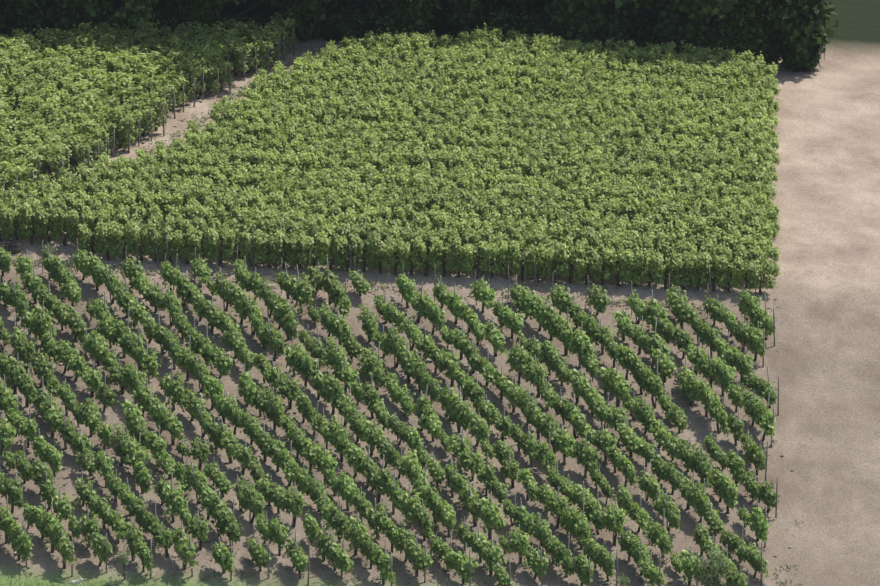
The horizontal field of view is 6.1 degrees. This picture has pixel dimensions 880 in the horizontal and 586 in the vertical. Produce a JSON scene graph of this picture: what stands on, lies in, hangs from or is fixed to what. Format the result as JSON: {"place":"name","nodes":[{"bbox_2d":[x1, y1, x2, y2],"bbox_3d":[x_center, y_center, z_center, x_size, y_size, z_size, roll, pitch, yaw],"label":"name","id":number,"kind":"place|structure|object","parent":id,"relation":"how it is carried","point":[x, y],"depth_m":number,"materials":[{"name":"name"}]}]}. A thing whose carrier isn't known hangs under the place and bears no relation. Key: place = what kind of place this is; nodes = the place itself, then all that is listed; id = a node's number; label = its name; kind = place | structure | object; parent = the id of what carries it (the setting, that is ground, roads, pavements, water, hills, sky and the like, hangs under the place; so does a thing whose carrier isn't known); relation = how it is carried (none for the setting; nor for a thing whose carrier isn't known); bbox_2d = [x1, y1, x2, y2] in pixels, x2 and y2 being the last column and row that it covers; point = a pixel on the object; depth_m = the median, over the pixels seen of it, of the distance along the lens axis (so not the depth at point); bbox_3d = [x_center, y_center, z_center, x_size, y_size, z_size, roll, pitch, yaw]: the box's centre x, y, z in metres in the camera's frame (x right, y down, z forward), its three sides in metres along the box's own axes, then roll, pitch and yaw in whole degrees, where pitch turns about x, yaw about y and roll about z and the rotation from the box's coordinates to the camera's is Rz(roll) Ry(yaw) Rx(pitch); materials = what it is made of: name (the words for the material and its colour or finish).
{"place":"outdoors","nodes":[
{"label":"outdoors","id":0,"kind":"place"},
{"bbox_2d":[0,0,879,585],"bbox_3d":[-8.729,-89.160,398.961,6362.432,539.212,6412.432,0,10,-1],"label":"hillside ground","id":1,"kind":"structure","parent":0,"point":[822,362],"depth_m":395.60,"materials":[{"name":"soil"}]},
{"bbox_2d":[8,240,20,252],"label":"tub","id":2,"kind":"object","parent":1,"relation":"on","point":[14,246],"depth_m":401.36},
{"bbox_2d":[0,0,34,39],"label":"understory shrub","id":3,"kind":"object","parent":1,"relation":"on","point":[10,10],"depth_m":426.61,"materials":[{"name":"green plant"}]},
{"bbox_2d":[14,0,45,7],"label":"tree","id":4,"kind":"object","parent":1,"relation":"on","point":[33,2],"depth_m":426.16,"materials":[{"name":"green plant"}]},
{"bbox_2d":[11,1,52,44],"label":"understory shrub","id":5,"kind":"object","parent":1,"relation":"on","point":[32,19],"depth_m":426.42,"materials":[{"name":"green plant"}]},
{"bbox_2d":[38,242,56,257],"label":"weed patch by tubs","id":6,"kind":"object","parent":1,"relation":"on","point":[45,248],"depth_m":401.37,"materials":[{"name":"green plant"}]},
{"bbox_2d":[44,0,83,45],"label":"understory shrub","id":7,"kind":"object","parent":1,"relation":"on","point":[66,15],"depth_m":426.37,"materials":[{"name":"green plant"}]},
{"bbox_2d":[70,576,82,585],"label":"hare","id":8,"kind":"object","parent":1,"relation":"on","point":[75,582],"depth_m":382.57,"materials":[{"name":"fur"}]},
{"bbox_2d":[63,0,124,28],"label":"understory shrub","id":9,"kind":"object","parent":1,"relation":"on","point":[91,8],"depth_m":426.89,"materials":[{"name":"green plant"}]},
{"bbox_2d":[84,0,126,43],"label":"understory shrub","id":10,"kind":"object","parent":1,"relation":"on","point":[110,18],"depth_m":427.14,"materials":[{"name":"green plant"}]},
{"bbox_2d":[109,543,132,579],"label":"grapevine","id":11,"kind":"object","parent":1,"relation":"on","point":[122,556],"depth_m":383.27,"materials":[{"name":"green plant"}]},
{"bbox_2d":[117,0,152,36],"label":"understory shrub","id":12,"kind":"object","parent":1,"relation":"on","point":[125,21],"depth_m":428.14,"materials":[{"name":"green plant"}]},
{"bbox_2d":[114,0,158,28],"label":"tree","id":13,"kind":"object","parent":1,"relation":"on","point":[138,18],"depth_m":423.59,"materials":[{"name":"green plant"}]},
{"bbox_2d":[0,12,297,201],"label":"vineyard vines","id":14,"kind":"object","parent":1,"relation":"on","point":[83,81],"depth_m":418.37,"materials":[{"name":"green plant"}]},
{"bbox_2d":[149,8,181,37],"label":"understory shrub","id":15,"kind":"object","parent":1,"relation":"on","point":[163,17],"depth_m":428.28,"materials":[{"name":"green plant"}]},
{"bbox_2d":[163,0,225,36],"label":"understory shrub","id":16,"kind":"object","parent":1,"relation":"on","point":[203,12],"depth_m":428.24,"materials":[{"name":"green plant"}]},
{"bbox_2d":[0,570,417,585],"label":"meadow grass","id":17,"kind":"structure","parent":1,"relation":"on","point":[38,583],"depth_m":383.24,"materials":[{"name":"green plant"}]},
{"bbox_2d":[205,15,230,34],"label":"understory shrub","id":18,"kind":"object","parent":1,"relation":"on","point":[222,20],"depth_m":428.04,"materials":[{"name":"green plant"}]},
{"bbox_2d":[209,0,263,20],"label":"tree","id":19,"kind":"object","parent":1,"relation":"on","point":[222,3],"depth_m":429.95,"materials":[{"name":"green plant"}]},
{"bbox_2d":[240,15,266,42],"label":"understory shrub","id":20,"kind":"object","parent":1,"relation":"on","point":[257,20],"depth_m":428.46,"materials":[{"name":"green plant"}]},
{"bbox_2d":[318,0,357,40],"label":"understory shrub","id":21,"kind":"object","parent":1,"relation":"on","point":[329,29],"depth_m":430.75,"materials":[{"name":"green plant"}]},
{"bbox_2d":[337,6,367,42],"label":"understory shrub","id":22,"kind":"object","parent":1,"relation":"on","point":[355,23],"depth_m":430.12,"materials":[{"name":"green plant"}]},
{"bbox_2d":[363,0,406,47],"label":"understory shrub","id":23,"kind":"object","parent":1,"relation":"on","point":[377,16],"depth_m":430.03,"materials":[{"name":"green plant"}]},
{"bbox_2d":[0,243,779,585],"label":"vineyard vines","id":24,"kind":"object","parent":1,"relation":"on","point":[332,389],"depth_m":391.95,"materials":[{"name":"green plant"}]},
{"bbox_2d":[0,23,781,294],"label":"vineyard vines","id":25,"kind":"object","parent":1,"relation":"on","point":[511,113],"depth_m":408.83,"materials":[{"name":"green plant"}]},
{"bbox_2d":[3,25,778,585],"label":"vineyard posts","id":26,"kind":"object","parent":1,"relation":"on","point":[351,273],"depth_m":401.20,"materials":[{"name":"brown wood"}]},
{"bbox_2d":[0,38,795,585],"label":"soil stones","id":27,"kind":"object","parent":1,"relation":"on","point":[378,424],"depth_m":393.68,"materials":[{"name":"grey stone"}]},
{"bbox_2d":[0,52,802,585],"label":"soil weeds","id":28,"kind":"object","parent":1,"relation":"on","point":[240,94],"depth_m":395.67,"materials":[{"name":"green plant"}]},
{"bbox_2d":[386,0,436,42],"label":"understory shrub","id":29,"kind":"object","parent":1,"relation":"on","point":[416,16],"depth_m":429.28,"materials":[{"name":"green plant"}]},
{"bbox_2d":[428,0,447,36],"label":"understory shrub","id":30,"kind":"object","parent":1,"relation":"on","point":[439,29],"depth_m":432.18,"materials":[{"name":"green plant"}]},
{"bbox_2d":[436,0,491,41],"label":"understory shrub","id":31,"kind":"object","parent":1,"relation":"on","point":[465,15],"depth_m":431.19,"materials":[{"name":"green plant"}]},
{"bbox_2d":[488,0,510,16],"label":"tree","id":32,"kind":"object","parent":1,"relation":"on","point":[497,5],"depth_m":434.64,"materials":[{"name":"green plant"}]},
{"bbox_2d":[479,6,520,42],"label":"understory shrub","id":33,"kind":"object","parent":1,"relation":"on","point":[499,20],"depth_m":430.39,"materials":[{"name":"green plant"}]},
{"bbox_2d":[512,7,552,40],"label":"understory shrub","id":34,"kind":"object","parent":1,"relation":"on","point":[535,24],"depth_m":431.28,"materials":[{"name":"green plant"}]},
{"bbox_2d":[543,0,574,41],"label":"understory shrub","id":35,"kind":"object","parent":1,"relation":"on","point":[556,17],"depth_m":431.55,"materials":[{"name":"green plant"}]},
{"bbox_2d":[552,0,611,49],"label":"understory shrub","id":36,"kind":"object","parent":1,"relation":"on","point":[584,29],"depth_m":431.01,"materials":[{"name":"green plant"}]},
{"bbox_2d":[592,0,637,53],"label":"understory shrub","id":37,"kind":"object","parent":1,"relation":"on","point":[617,24],"depth_m":430.92,"materials":[{"name":"green plant"}]},
{"bbox_2d":[609,572,630,585],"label":"shrub","id":38,"kind":"object","parent":1,"relation":"on","point":[622,580],"depth_m":384.26,"materials":[{"name":"green plant"}]},
{"bbox_2d":[634,15,661,52],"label":"understory shrub","id":39,"kind":"object","parent":1,"relation":"on","point":[645,32],"depth_m":431.17,"materials":[{"name":"green plant"}]},
{"bbox_2d":[653,0,710,57],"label":"understory shrub","id":40,"kind":"object","parent":1,"relation":"on","point":[676,26],"depth_m":429.43,"materials":[{"name":"green plant"}]},
{"bbox_2d":[606,0,792,32],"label":"tree","id":41,"kind":"object","parent":1,"relation":"on","point":[710,9],"depth_m":428.54,"materials":[{"name":"green plant"}]},
{"bbox_2d":[693,24,720,61],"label":"understory shrub","id":42,"kind":"object","parent":1,"relation":"on","point":[704,41],"depth_m":429.56,"materials":[{"name":"green plant"}]},
{"bbox_2d":[693,543,735,585],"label":"shrub","id":43,"kind":"object","parent":1,"relation":"on","point":[715,570],"depth_m":384.47,"materials":[{"name":"green plant"}]},
{"bbox_2d":[707,21,751,60],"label":"understory shrub","id":44,"kind":"object","parent":1,"relation":"on","point":[725,39],"depth_m":429.25,"materials":[{"name":"green plant"}]},
{"bbox_2d":[721,0,772,61],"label":"understory shrub","id":45,"kind":"object","parent":1,"relation":"on","point":[750,20],"depth_m":429.74,"materials":[{"name":"green plant"}]},
{"bbox_2d":[759,31,784,64],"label":"understory shrub","id":46,"kind":"object","parent":1,"relation":"on","point":[770,53],"depth_m":430.66,"materials":[{"name":"green plant"}]},
{"bbox_2d":[762,0,838,71],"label":"understory shrub","id":47,"kind":"object","parent":1,"relation":"on","point":[803,29],"depth_m":429.33,"materials":[{"name":"green plant"}]}
]}

